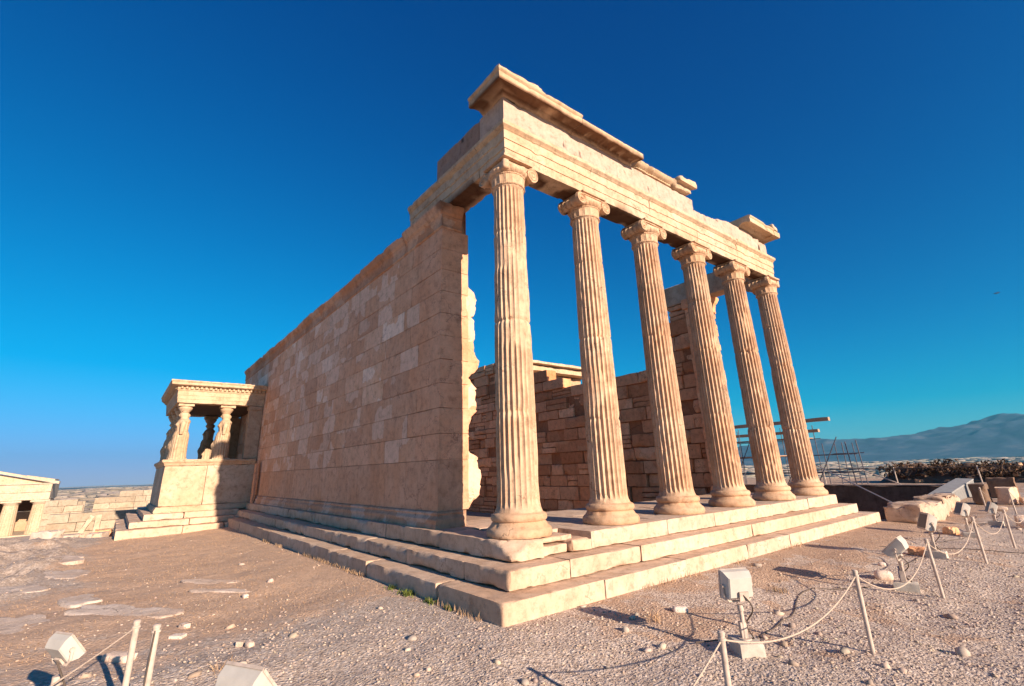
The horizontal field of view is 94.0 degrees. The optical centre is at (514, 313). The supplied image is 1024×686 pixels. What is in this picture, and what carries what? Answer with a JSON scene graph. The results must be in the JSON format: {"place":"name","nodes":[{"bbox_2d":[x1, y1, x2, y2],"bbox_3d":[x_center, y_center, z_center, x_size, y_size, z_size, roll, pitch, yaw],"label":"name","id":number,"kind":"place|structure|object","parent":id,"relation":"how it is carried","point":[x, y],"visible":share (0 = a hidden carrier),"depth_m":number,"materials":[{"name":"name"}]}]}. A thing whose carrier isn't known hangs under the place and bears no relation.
{"place":"outdoors","nodes":[
{"label":"outdoors","id":0,"kind":"place"},
{"bbox_2d":[0,456,1023,685],"bbox_3d":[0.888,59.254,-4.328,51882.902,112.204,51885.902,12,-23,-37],"label":"ground","id":1,"kind":"structure","parent":0,"point":[817,554],"depth_m":5.83,"materials":[{"name":"beige gravel"}]},
{"bbox_2d":[0,584,48,593],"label":"flat stone","id":2,"kind":"object","parent":1,"relation":"on","point":[29,588],"visible":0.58,"depth_m":8.87,"materials":[{"name":"grey stone"}]},
{"bbox_2d":[0,614,49,633],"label":"flat stone","id":3,"kind":"object","parent":1,"relation":"on","point":[9,625],"visible":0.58,"depth_m":6.61,"materials":[{"name":"grey stone"}]},
{"bbox_2d":[0,471,60,537],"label":"gatehouse","id":4,"kind":"object","parent":1,"relation":"on","point":[17,493],"visible":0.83,"depth_m":61.54,"materials":[{"name":"beige stone"}]},
{"bbox_2d":[29,529,65,539],"bbox_3d":[-18.224,8.690,18.616,0.848,0.489,0.594,-2,-18,0],"label":"rubble block","id":5,"kind":"object","parent":1,"relation":"on","point":[49,534],"depth_m":18.40,"materials":[{"name":"beige stone"}]},
{"bbox_2d":[38,499,83,531],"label":"broken wall","id":6,"kind":"structure","parent":1,"relation":"on","point":[60,506],"depth_m":39.21,"materials":[{"name":"beige stone"}]},
{"bbox_2d":[46,555,84,564],"bbox_3d":[-11.481,6.330,12.236,1.774,0.145,0.734,-15,-22,35],"label":"flat stone","id":7,"kind":"object","parent":1,"relation":"on","point":[69,560],"visible":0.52,"depth_m":11.95,"materials":[{"name":"beige stone"}]},
{"bbox_2d":[45,631,86,685],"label":"floodlight","id":8,"kind":"object","parent":1,"relation":"on","point":[61,648],"visible":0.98,"depth_m":3.46,"materials":[{"name":"metal"}]},
{"bbox_2d":[44,569,90,578],"bbox_3d":[-9.745,5.727,10.411,1.680,0.144,0.816,-16,-23,37],"label":"flat stone","id":9,"kind":"object","parent":1,"relation":"on","point":[71,574],"visible":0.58,"depth_m":10.37,"materials":[{"name":"beige stone"}]},
{"bbox_2d":[60,534,80,537],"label":"rubble block","id":10,"kind":"object","parent":1,"relation":"on","point":[70,535],"depth_m":18.81,"materials":[{"name":"beige stone"}]},
{"bbox_2d":[57,594,102,607],"bbox_3d":[-7.128,4.748,7.819,0.887,0.143,0.496,-14,-21,32],"label":"flat stone","id":11,"kind":"object","parent":1,"relation":"on","point":[76,601],"visible":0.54,"depth_m":7.74,"materials":[{"name":"grey stone"}]},
{"bbox_2d":[77,501,85,512],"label":"wall","id":12,"kind":"structure","parent":1,"relation":"on","point":[81,502],"depth_m":51.45,"materials":[{"name":"beige stone"}]},
{"bbox_2d":[78,515,94,533],"bbox_3d":[-19.574,9.838,21.573,0.194,1.442,0.214,36,-35,-25],"label":"leaning stone","id":13,"kind":"object","parent":1,"relation":"on","point":[86,524],"visible":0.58,"depth_m":21.68,"materials":[{"name":"beige stone"}]},
{"bbox_2d":[45,509,136,535],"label":"terrace wall","id":14,"kind":"structure","parent":1,"relation":"on","point":[71,523],"depth_m":27.02,"materials":[{"name":"beige stone"}]},
{"bbox_2d":[92,514,101,532],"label":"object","id":15,"kind":"structure","parent":1,"relation":"on","point":[98,518],"depth_m":21.95,"materials":[{"name":"beige stone"}]},
{"bbox_2d":[85,531,109,537],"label":"rubble block","id":16,"kind":"object","parent":1,"relation":"on","point":[102,534],"depth_m":19.76,"materials":[{"name":"beige stone"}]},
{"bbox_2d":[95,528,112,536],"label":"fallen block","id":17,"kind":"object","parent":1,"relation":"on","point":[105,529],"depth_m":20.56,"materials":[{"name":"stone"}]},
{"bbox_2d":[101,651,137,662],"bbox_3d":[-4.145,3.603,5.006,0.351,0.080,0.148,-7,-19,16],"label":"loose stone","id":18,"kind":"object","parent":1,"relation":"on","point":[117,656],"visible":0.77,"depth_m":4.97,"materials":[{"name":"beige stone"}]},
{"bbox_2d":[92,490,151,523],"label":"broken wall","id":19,"kind":"structure","parent":1,"relation":"on","point":[130,500],"depth_m":43.25,"materials":[{"name":"beige stone"}]},
{"bbox_2d":[64,604,184,618],"bbox_3d":[-5.730,4.411,6.991,2.061,0.144,0.552,-7,-19,15],"label":"flat stone","id":20,"kind":"object","parent":1,"relation":"on","point":[121,609],"visible":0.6,"depth_m":6.96,"materials":[{"name":"grey stone"}]},
{"bbox_2d":[122,619,140,685],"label":"rope post","id":21,"kind":"object","parent":1,"relation":"on","point":[136,626],"visible":1,"depth_m":3.90,"materials":[{"name":"metal"}]},
{"bbox_2d":[50,628,133,685],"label":"rope","id":22,"kind":"object","parent":21,"relation":"attached to","point":[91,658],"visible":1,"depth_m":3.49,"materials":[{"name":"beige fabric"}]},
{"bbox_2d":[143,623,161,685],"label":"rope post","id":23,"kind":"object","parent":1,"relation":"on","point":[156,627],"visible":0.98,"depth_m":3.78,"materials":[{"name":"metal"}]},
{"bbox_2d":[143,631,155,685],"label":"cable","id":24,"kind":"object","parent":23,"relation":"attached to","point":[149,658],"visible":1,"depth_m":3.74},
{"bbox_2d":[168,633,186,638],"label":"loose stone","id":25,"kind":"object","parent":1,"relation":"on","point":[178,635],"visible":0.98,"depth_m":5.71,"materials":[{"name":"beige stone"}]},
{"bbox_2d":[178,622,190,628],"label":"loose stone","id":26,"kind":"object","parent":1,"relation":"on","point":[184,625],"visible":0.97,"depth_m":6.07,"materials":[{"name":"beige stone"}]},
{"bbox_2d":[113,379,267,540],"bbox_3d":[-14.803,6.669,21.732,4.352,6.132,8.319,12,-23,-37],"label":"caryatid porch","id":27,"kind":"object","parent":1,"relation":"on","point":[215,479],"visible":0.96,"depth_m":19.75,"materials":[{"name":"stone"}]},
{"bbox_2d":[181,579,240,583],"bbox_3d":[-5.683,5.050,8.898,1.409,0.145,0.399,-7,-19,15],"label":"flat stone","id":28,"kind":"object","parent":1,"relation":"on","point":[205,581],"visible":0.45,"depth_m":8.92,"materials":[{"name":"beige stone"}]},
{"bbox_2d":[188,588,250,592],"bbox_3d":[-4.990,4.777,8.143,1.286,0.142,0.277,-5,-18,11],"label":"flat stone","id":29,"kind":"object","parent":1,"relation":"on","point":[229,590],"visible":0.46,"depth_m":8.13,"materials":[{"name":"grey stone"}]},
{"bbox_2d":[206,655,240,674],"bbox_3d":[-2.805,3.392,4.630,0.342,0.099,0.309,-6,-18,12],"label":"dry plant","id":30,"kind":"object","parent":1,"relation":"on","point":[212,668],"visible":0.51,"depth_m":4.60,"materials":[{"name":"beige plant"}]},
{"bbox_2d":[235,640,244,646],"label":"loose stone","id":31,"kind":"object","parent":1,"relation":"on","point":[240,643],"visible":1,"depth_m":5.32,"materials":[{"name":"beige stone"}]},
{"bbox_2d":[215,661,276,685],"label":"floodlight","id":32,"kind":"object","parent":1,"relation":"on","point":[232,673],"visible":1,"depth_m":2.89,"materials":[{"name":"metal"}]},
{"bbox_2d":[245,640,254,647],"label":"loose stone","id":33,"kind":"object","parent":1,"relation":"on","point":[249,643],"visible":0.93,"depth_m":5.27,"materials":[{"name":"beige stone"}]},
{"bbox_2d":[384,584,396,591],"bbox_3d":[-1.919,4.214,7.380,0.201,0.085,0.332,12,-23,-37],"label":"weed","id":34,"kind":"object","parent":1,"relation":"on","point":[392,587],"visible":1,"depth_m":7.38,"materials":[{"name":"green plant"}]},
{"bbox_2d":[397,588,415,597],"bbox_3d":[-1.584,4.094,7.047,0.239,0.086,0.565,12,-23,-37],"label":"weed","id":35,"kind":"object","parent":1,"relation":"on","point":[405,593],"visible":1,"depth_m":7.00,"materials":[{"name":"green plant"}]},
{"bbox_2d":[421,596,435,605],"bbox_3d":[-1.200,3.933,6.593,0.148,0.086,0.416,8,-21,-29],"label":"weed","id":36,"kind":"object","parent":1,"relation":"on","point":[428,601],"visible":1,"depth_m":6.51,"materials":[{"name":"green plant"}]},
{"bbox_2d":[444,602,452,611],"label":"weed","id":37,"kind":"object","parent":1,"relation":"on","point":[447,609],"visible":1,"depth_m":6.16,"materials":[{"name":"green plant"}]},
{"bbox_2d":[0,523,959,684],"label":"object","id":38,"kind":"structure","parent":1,"relation":"on","point":[229,586],"depth_m":8.71,"materials":[{"name":"grey stone"}]},
{"bbox_2d":[17,457,1023,511],"bbox_3d":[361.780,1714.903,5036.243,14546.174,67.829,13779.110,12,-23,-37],"label":"city","id":39,"kind":"object","parent":1,"relation":"on","point":[88,495],"visible":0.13,"depth_m":4318.12},
{"bbox_2d":[227,64,880,626],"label":"temple","id":40,"kind":"structure","parent":1,"relation":"on","point":[405,440],"depth_m":10.59,"materials":[{"name":"stone"}]},
{"bbox_2d":[250,463,258,502],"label":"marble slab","id":41,"kind":"structure","parent":40,"relation":"on","point":[254,481],"depth_m":19.57,"materials":[{"name":"beige stone"}]},
{"bbox_2d":[533,360,581,385],"bbox_3d":[-0.097,9.137,28.999,5.287,10.468,10.134,12,-23,-37],"label":"porch","id":42,"kind":"object","parent":1,"relation":"on","point":[572,373],"visible":0.01,"depth_m":27.07,"materials":[{"name":"stone"}]},
{"bbox_2d":[263,523,877,621],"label":"fringe grass","id":43,"kind":"structure","parent":1,"relation":"on","point":[443,606],"depth_m":7.64,"materials":[{"name":"plant"}]},
{"bbox_2d":[641,610,663,622],"bbox_3d":[1.679,3.557,5.645,0.383,0.107,0.305,12,-23,-37],"label":"dry plant","id":44,"kind":"object","parent":1,"relation":"on","point":[657,619],"visible":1,"depth_m":5.62,"materials":[{"name":"beige plant"}]},
{"bbox_2d":[672,606,687,612],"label":"loose stone","id":45,"kind":"object","parent":1,"relation":"on","point":[679,609],"visible":0.96,"depth_m":5.87,"materials":[{"name":"white stone"}]},
{"bbox_2d":[717,630,731,685],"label":"rope post","id":46,"kind":"object","parent":1,"relation":"on","point":[721,637],"visible":1,"depth_m":3.23,"materials":[{"name":"metal"}]},
{"bbox_2d":[693,641,720,685],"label":"rope","id":47,"kind":"object","parent":46,"relation":"attached to","point":[706,665],"visible":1,"depth_m":3.15,"materials":[{"name":"beige fabric"}]},
{"bbox_2d":[726,576,855,643],"bbox_3d":[2.409,2.502,3.984,2.473,0.234,0.011,12,-22,-36],"label":"rope","id":48,"kind":"object","parent":46,"relation":"attached to","point":[827,613],"visible":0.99,"depth_m":3.87,"materials":[{"name":"beige fabric"}]},
{"bbox_2d":[695,567,766,658],"bbox_3d":[2.135,2.986,4.827,0.551,0.764,0.504,-1,-18,-4],"label":"floodlight","id":49,"kind":"object","parent":1,"relation":"on","point":[735,583],"visible":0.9,"depth_m":4.73,"materials":[{"name":"metal"}]},
{"bbox_2d":[766,585,788,593],"bbox_3d":[3.716,3.888,6.745,0.368,0.093,0.296,12,-23,-37],"label":"dry plant","id":50,"kind":"object","parent":1,"relation":"on","point":[774,589],"visible":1,"depth_m":6.76,"materials":[{"name":"beige plant"}]},
{"bbox_2d":[734,417,868,483],"bbox_3d":[17.524,9.568,32.254,3.257,4.408,11.400,12,-23,-37],"label":"scaffolding","id":51,"kind":"object","parent":1,"relation":"on","point":[812,430],"visible":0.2,"depth_m":30.86,"materials":[{"name":"metal"}]},
{"bbox_2d":[757,586,870,638],"bbox_3d":[3.624,3.732,6.086,3.552,0.063,0.542,12,-23,-37],"label":"ground cable","id":52,"kind":"object","parent":1,"relation":"on","point":[795,607],"visible":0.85,"depth_m":6.10,"materials":[{"name":"rubber"}]},
{"bbox_2d":[744,484,943,519],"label":"retaining wall","id":53,"kind":"structure","parent":1,"relation":"on","point":[865,500],"depth_m":23.62,"materials":[{"name":"brown stone"}]},
{"bbox_2d":[852,569,874,653],"bbox_3d":[3.399,2.911,4.641,0.064,0.762,0.057,12,-23,-37],"label":"rope post","id":54,"kind":"object","parent":1,"relation":"on","point":[863,612],"visible":0.94,"depth_m":4.64,"materials":[{"name":"metal"}]},
{"bbox_2d":[859,543,926,589],"bbox_3d":[4.517,3.001,5.594,2.935,0.325,0.011,13,-23,-38],"label":"rope","id":55,"kind":"object","parent":54,"relation":"attached to","point":[905,583],"visible":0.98,"depth_m":5.60,"materials":[{"name":"beige fabric"}]},
{"bbox_2d":[874,570,893,579],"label":"loose stone","id":56,"kind":"object","parent":1,"relation":"on","point":[882,575],"visible":0.97,"depth_m":7.24,"materials":[{"name":"beige stone"}]},
{"bbox_2d":[881,535,920,593],"bbox_3d":[5.533,3.666,7.044,0.485,0.751,0.647,12,-23,-37],"label":"floodlight","id":57,"kind":"object","parent":1,"relation":"on","point":[898,546],"visible":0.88,"depth_m":6.84,"materials":[{"name":"metal"}]},
{"bbox_2d":[783,465,1023,483],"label":"railing","id":58,"kind":"object","parent":1,"relation":"on","point":[976,466],"visible":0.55,"depth_m":24.27,"materials":[{"name":"metal"}]},
{"bbox_2d":[883,501,932,523],"bbox_3d":[11.035,5.543,13.340,1.436,0.575,0.893,13,-23,-39],"label":"marble block","id":59,"kind":"object","parent":1,"relation":"on","point":[904,511],"depth_m":12.98,"materials":[{"name":"beige stone"}]},
{"bbox_2d":[816,465,890,501],"bbox_3d":[13.629,6.832,19.747,0.042,1.043,14.430,-10,-19,22],"label":"stay cable","id":60,"kind":"object","parent":59,"relation":"attached to","point":[858,486],"visible":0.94,"depth_m":17.07,"materials":[{"name":"metal"}]},
{"bbox_2d":[907,546,924,555],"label":"loose stone","id":61,"kind":"object","parent":1,"relation":"on","point":[915,550],"visible":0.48,"depth_m":8.71,"materials":[{"name":"brown stone"}]},
{"bbox_2d":[902,512,948,558],"bbox_3d":[7.388,4.003,8.632,0.546,0.781,0.537,1,-18,-10],"label":"floodlight","id":62,"kind":"object","parent":1,"relation":"on","point":[927,522],"visible":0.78,"depth_m":8.51,"materials":[{"name":"metal"}]},
{"bbox_2d":[913,495,950,516],"bbox_3d":[13.300,6.118,15.213,1.163,0.631,0.831,14,-24,-41],"label":"marble block","id":63,"kind":"object","parent":1,"relation":"on","point":[933,498],"depth_m":15.00,"materials":[{"name":"beige stone"}]},
{"bbox_2d":[919,500,948,520],"bbox_3d":[12.273,5.911,14.287,1.248,0.598,0.847,9,-21,-31],"label":"marble block","id":64,"kind":"object","parent":1,"relation":"on","point":[940,510],"depth_m":14.02,"materials":[{"name":"beige stone"}]},
{"bbox_2d":[924,539,944,597],"bbox_3d":[5.654,3.444,6.430,0.057,0.763,0.069,12,-23,-37],"label":"rope post","id":65,"kind":"object","parent":1,"relation":"on","point":[935,569],"visible":0.94,"depth_m":6.42,"materials":[{"name":"metal"}]},
{"bbox_2d":[929,521,972,553],"bbox_3d":[6.721,3.447,7.286,2.703,0.344,0.011,11,-22,-35],"label":"rope","id":66,"kind":"object","parent":65,"relation":"attached to","point":[962,548],"visible":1,"depth_m":7.38,"materials":[{"name":"beige fabric"}]},
{"bbox_2d":[922,494,955,511],"bbox_3d":[14.281,6.368,16.044,1.028,0.592,0.791,10,-22,-33],"label":"marble block","id":67,"kind":"object","parent":1,"relation":"on","point":[951,499],"depth_m":15.78,"materials":[{"name":"beige stone"}]},
{"bbox_2d":[924,459,970,476],"bbox_3d":[28.974,10.429,32.025,1.655,1.584,2.541,12,-23,-37],"label":"shrub","id":68,"kind":"object","parent":1,"relation":"on","point":[937,464],"visible":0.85,"depth_m":31.86,"materials":[{"name":"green plant"}]},
{"bbox_2d":[927,478,973,499],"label":"ramp wall","id":69,"kind":"structure","parent":1,"relation":"on","point":[959,487],"depth_m":19.93,"materials":[{"name":"grey concrete"}]},
{"bbox_2d":[942,526,959,534],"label":"loose stone","id":70,"kind":"object","parent":1,"relation":"on","point":[950,530],"visible":0.9,"depth_m":11.00,"materials":[{"name":"stone"}]},
{"bbox_2d":[880,462,1023,482],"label":"rubble mound","id":71,"kind":"object","parent":1,"relation":"on","point":[939,478],"visible":0.36,"depth_m":31.96,"materials":[{"name":"stone"}]},
{"bbox_2d":[877,461,933,478],"bbox_3d":[27.411,10.994,33.561,1.543,1.362,3.208,12,-23,-37],"label":"shrub","id":72,"kind":"object","parent":71,"relation":"on","point":[901,465],"visible":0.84,"depth_m":33.48,"materials":[{"name":"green plant"}]},
{"bbox_2d":[963,458,1023,478],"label":"shrub","id":73,"kind":"object","parent":71,"relation":"on","point":[1000,470],"visible":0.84,"depth_m":29.87,"materials":[{"name":"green plant"}]},
{"bbox_2d":[880,546,1023,553],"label":"ground cable","id":74,"kind":"object","parent":1,"relation":"on","point":[967,548],"visible":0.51,"depth_m":9.14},
{"bbox_2d":[953,501,976,537],"bbox_3d":[10.123,4.691,10.877,0.546,0.779,0.532,1,-18,-10],"label":"floodlight","id":75,"kind":"object","parent":1,"relation":"on","point":[962,509],"visible":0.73,"depth_m":10.75,"materials":[{"name":"metal"}]},
{"bbox_2d":[970,517,987,563],"bbox_3d":[7.802,3.818,8.016,0.062,0.762,0.058,12,-23,-37],"label":"rope post","id":76,"kind":"object","parent":1,"relation":"on","point":[979,541],"visible":0.92,"depth_m":8.00,"materials":[{"name":"metal"}]},
{"bbox_2d":[975,513,1003,533],"bbox_3d":[8.831,3.877,8.830,2.607,0.347,0.011,12,-22,-36],"label":"rope","id":77,"kind":"object","parent":76,"relation":"attached to","point":[999,529],"visible":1,"depth_m":8.94,"materials":[{"name":"beige fabric"}]},
{"bbox_2d":[968,483,993,504],"bbox_3d":[17.317,6.698,17.735,0.848,0.750,0.473,13,-23,-38],"label":"stone block","id":78,"kind":"object","parent":1,"relation":"on","point":[975,493],"depth_m":17.52,"materials":[{"name":"beige stone"}]},
{"bbox_2d":[978,487,985,506],"bbox_3d":[15.285,6.058,15.580,0.055,0.763,0.068,6,-20,-23],"label":"rope post","id":79,"kind":"object","parent":1,"relation":"on","point":[982,496],"visible":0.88,"depth_m":15.59,"materials":[{"name":"metal"}]},
{"bbox_2d":[981,501,1005,525],"bbox_3d":[12.629,5.352,12.807,0.505,0.636,0.623,12,-23,-37],"label":"floodlight","id":80,"kind":"object","parent":1,"relation":"on","point":[991,507],"visible":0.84,"depth_m":12.59,"materials":[{"name":"metal"}]},
{"bbox_2d":[985,477,1020,497],"bbox_3d":[19.887,7.097,19.447,0.454,0.851,0.854,12,-23,-37],"label":"stone block","id":81,"kind":"object","parent":1,"relation":"on","point":[992,483],"depth_m":19.43,"materials":[{"name":"beige stone"}]},
{"bbox_2d":[995,487,1018,504],"bbox_3d":[18.035,6.649,17.484,0.847,0.622,0.499,9,-21,-31],"label":"stone block","id":82,"kind":"object","parent":1,"relation":"on","point":[1001,492],"depth_m":17.29,"materials":[{"name":"stone"}]},
{"bbox_2d":[1002,509,1016,548],"bbox_3d":[9.871,4.309,9.521,0.057,0.762,0.057,12,-23,-37],"label":"rope post","id":83,"kind":"object","parent":1,"relation":"on","point":[1009,529],"visible":0.93,"depth_m":9.52,"materials":[{"name":"metal"}]},
{"bbox_2d":[1007,489,1016,513],"bbox_3d":[14.997,5.678,14.390,0.055,0.763,0.069,-4,-18,6],"label":"rope post","id":84,"kind":"object","parent":1,"relation":"on","point":[1008,490],"visible":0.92,"depth_m":14.39,"materials":[{"name":"metal"}]},
{"bbox_2d":[1014,515,1023,525],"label":"loose stone","id":85,"kind":"object","parent":1,"relation":"on","point":[1017,518],"visible":0.61,"depth_m":12.36,"materials":[{"name":"beige stone"}]},
{"bbox_2d":[1018,519,1023,527],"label":"loose stone","id":86,"kind":"object","parent":1,"relation":"on","point":[1021,523],"visible":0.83,"depth_m":11.98,"materials":[{"name":"beige stone"}]},
{"bbox_2d":[0,0,1023,486],"label":"sky","id":87,"kind":"structure","parent":0,"point":[184,183],"materials":[{"name":"blue"}]},
{"bbox_2d":[58,413,1023,489],"bbox_3d":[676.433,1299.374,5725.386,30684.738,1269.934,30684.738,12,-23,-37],"label":"hills","id":88,"kind":"structure","parent":0,"point":[999,435],"depth_m":9706.41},
{"bbox_2d":[929,493,959,501],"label":"marble block","id":89,"kind":"object","parent":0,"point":[957,498],"depth_m":16.64,"materials":[{"name":"beige stone"}]},
{"bbox_2d":[997,506,1007,510],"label":"stone block","id":90,"kind":"object","parent":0,"point":[999,508],"depth_m":15.21,"materials":[{"name":"stone"}]},
{"bbox_2d":[1019,497,1023,503],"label":"stone block","id":91,"kind":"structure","parent":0,"point":[1021,499],"depth_m":16.99,"materials":[{"name":"stone"}]}
]}

